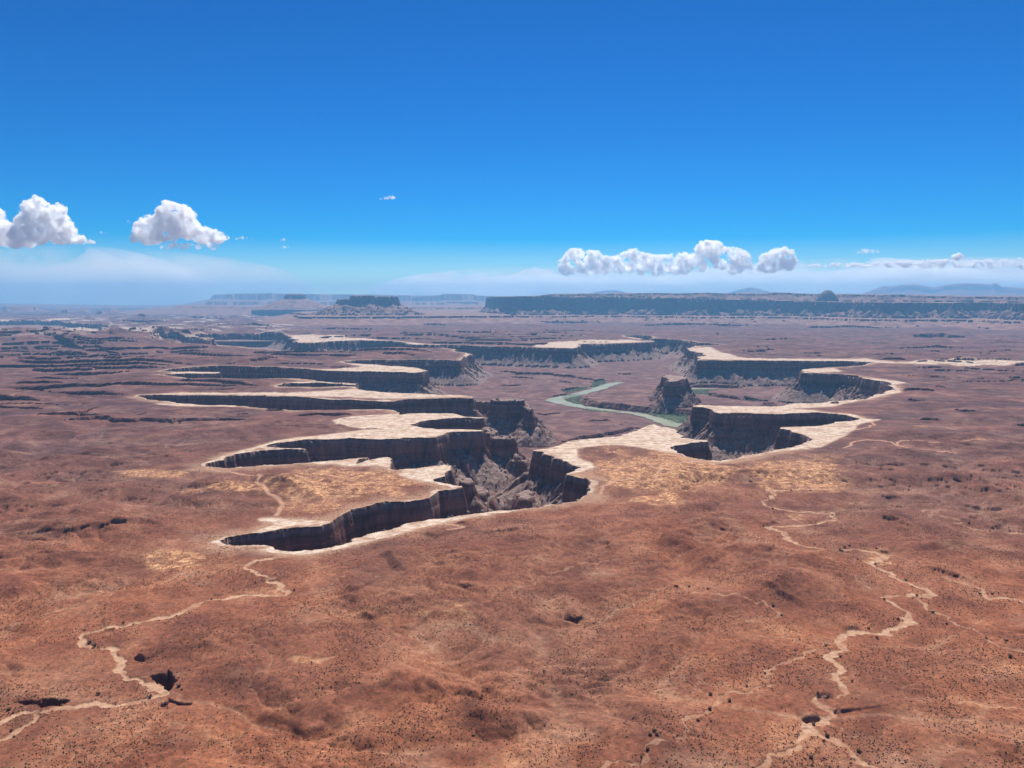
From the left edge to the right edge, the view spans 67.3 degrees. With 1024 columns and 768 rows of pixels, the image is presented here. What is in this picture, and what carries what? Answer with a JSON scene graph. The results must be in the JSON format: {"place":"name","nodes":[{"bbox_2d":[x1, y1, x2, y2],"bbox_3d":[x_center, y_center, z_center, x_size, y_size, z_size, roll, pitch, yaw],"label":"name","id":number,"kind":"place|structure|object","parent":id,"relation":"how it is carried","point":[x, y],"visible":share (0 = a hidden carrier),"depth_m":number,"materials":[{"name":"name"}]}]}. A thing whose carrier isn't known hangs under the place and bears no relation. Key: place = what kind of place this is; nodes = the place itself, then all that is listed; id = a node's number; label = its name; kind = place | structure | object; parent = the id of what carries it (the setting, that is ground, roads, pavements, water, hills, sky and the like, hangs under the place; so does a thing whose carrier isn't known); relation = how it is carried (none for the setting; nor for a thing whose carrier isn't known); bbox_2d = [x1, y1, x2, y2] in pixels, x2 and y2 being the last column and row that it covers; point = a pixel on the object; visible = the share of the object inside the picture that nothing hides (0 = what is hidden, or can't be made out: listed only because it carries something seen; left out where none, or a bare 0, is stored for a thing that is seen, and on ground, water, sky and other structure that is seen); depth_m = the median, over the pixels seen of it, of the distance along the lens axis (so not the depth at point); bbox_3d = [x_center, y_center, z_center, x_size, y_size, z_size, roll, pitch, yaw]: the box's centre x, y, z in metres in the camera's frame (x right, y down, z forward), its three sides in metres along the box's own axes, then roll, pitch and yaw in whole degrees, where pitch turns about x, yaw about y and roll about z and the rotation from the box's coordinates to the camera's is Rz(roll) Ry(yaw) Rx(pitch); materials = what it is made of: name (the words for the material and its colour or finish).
{"place":"outdoors","nodes":[
{"label":"outdoors","id":0,"kind":"place"},
{"bbox_2d":[0,306,146,316],"bbox_3d":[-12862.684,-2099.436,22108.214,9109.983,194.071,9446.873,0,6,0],"label":"buttes","id":1,"kind":"object","parent":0,"point":[31,309],"visible":0.88,"depth_m":24804.93,"materials":[{"name":"stone"}]},
{"bbox_2d":[0,293,492,315],"bbox_3d":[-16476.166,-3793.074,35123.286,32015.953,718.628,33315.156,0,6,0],"label":"mesa","id":2,"kind":"structure","parent":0,"point":[233,304],"depth_m":32854.36,"materials":[{"name":"stone"}]},
{"bbox_2d":[251,294,328,315],"bbox_3d":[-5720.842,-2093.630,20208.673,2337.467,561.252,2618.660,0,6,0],"label":"butte","id":3,"kind":"object","parent":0,"point":[288,303],"visible":0.94,"depth_m":19413.52,"materials":[{"name":"stone"}]},
{"bbox_2d":[309,295,425,315],"bbox_3d":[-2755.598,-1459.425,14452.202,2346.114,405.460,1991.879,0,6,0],"label":"butte","id":4,"kind":"object","parent":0,"point":[354,305],"visible":0.98,"depth_m":14008.22,"materials":[{"name":"stone"}]},
{"bbox_2d":[260,297,492,325],"bbox_3d":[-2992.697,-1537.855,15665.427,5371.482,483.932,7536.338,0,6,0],"label":"terrace","id":5,"kind":"structure","parent":0,"point":[484,315],"depth_m":12828.23,"materials":[{"name":"stone"}]},
{"bbox_2d":[0,308,1023,767],"bbox_3d":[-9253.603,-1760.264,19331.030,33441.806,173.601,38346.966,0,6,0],"label":"ground","id":6,"kind":"structure","parent":0,"point":[70,394],"depth_m":1118.22,"materials":[{"name":"soil"}]},
{"bbox_2d":[0,320,894,551],"bbox_3d":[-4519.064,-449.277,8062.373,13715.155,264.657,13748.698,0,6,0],"label":"canyon","id":7,"kind":"structure","parent":6,"relation":"in","point":[535,378],"depth_m":3338.97,"materials":[{"name":"stone"}]},
{"bbox_2d":[148,383,885,541],"bbox_3d":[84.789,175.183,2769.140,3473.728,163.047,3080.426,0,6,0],"label":"rubble","id":8,"kind":"object","parent":7,"relation":"on","point":[518,461],"visible":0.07,"depth_m":2305.63,"materials":[{"name":"stone"}]},
{"bbox_2d":[562,379,768,422],"bbox_3d":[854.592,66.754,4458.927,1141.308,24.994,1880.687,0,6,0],"label":"thicket","id":9,"kind":"object","parent":7,"relation":"on","point":[683,418],"visible":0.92,"depth_m":4280.50,"materials":[{"name":"green plant"}]},
{"bbox_2d":[0,438,1023,767],"bbox_3d":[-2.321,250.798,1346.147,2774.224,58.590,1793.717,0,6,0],"label":"scrub","id":10,"kind":"object","parent":6,"relation":"on","point":[348,632],"visible":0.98,"depth_m":935.51,"materials":[{"name":"brown plant"}]},
{"bbox_2d":[0,0,1023,305],"label":"sky","id":11,"kind":"structure","parent":0,"point":[153,152],"materials":[{"name":"blue"}]},
{"bbox_2d":[594,290,625,293],"bbox_3d":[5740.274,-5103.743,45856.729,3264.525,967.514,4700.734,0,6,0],"label":"mountains","id":12,"kind":"structure","parent":0,"point":[607,292],"depth_m":45619.75,"materials":[{"name":"stone"}]},
{"bbox_2d":[545,382,680,426],"bbox_3d":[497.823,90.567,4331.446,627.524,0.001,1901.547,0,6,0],"label":"river","id":13,"kind":"structure","parent":0,"point":[560,400],"depth_m":4109.52,"materials":[{"name":"liquid"}]},
{"bbox_2d":[730,287,769,292],"bbox_3d":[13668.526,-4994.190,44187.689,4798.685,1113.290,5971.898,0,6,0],"label":"mountains","id":14,"kind":"structure","parent":0,"point":[750,290],"depth_m":43845.34,"materials":[{"name":"stone"}]},
{"bbox_2d":[493,292,1023,330],"bbox_3d":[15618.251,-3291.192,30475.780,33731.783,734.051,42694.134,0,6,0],"label":"mesa","id":15,"kind":"structure","parent":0,"point":[994,312],"depth_m":14087.85,"materials":[{"name":"stone"}]},
{"bbox_2d":[816,290,839,301],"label":"rock dome","id":16,"kind":"object","parent":15,"relation":"on","point":[827,295],"visible":0.87,"depth_m":15145.22,"materials":[{"name":"stone"}]},
{"bbox_2d":[863,283,1023,295],"bbox_3d":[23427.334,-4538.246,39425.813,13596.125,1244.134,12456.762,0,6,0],"label":"mountains","id":17,"kind":"structure","parent":0,"point":[968,289],"depth_m":38944.10,"materials":[{"name":"stone"}]}
]}

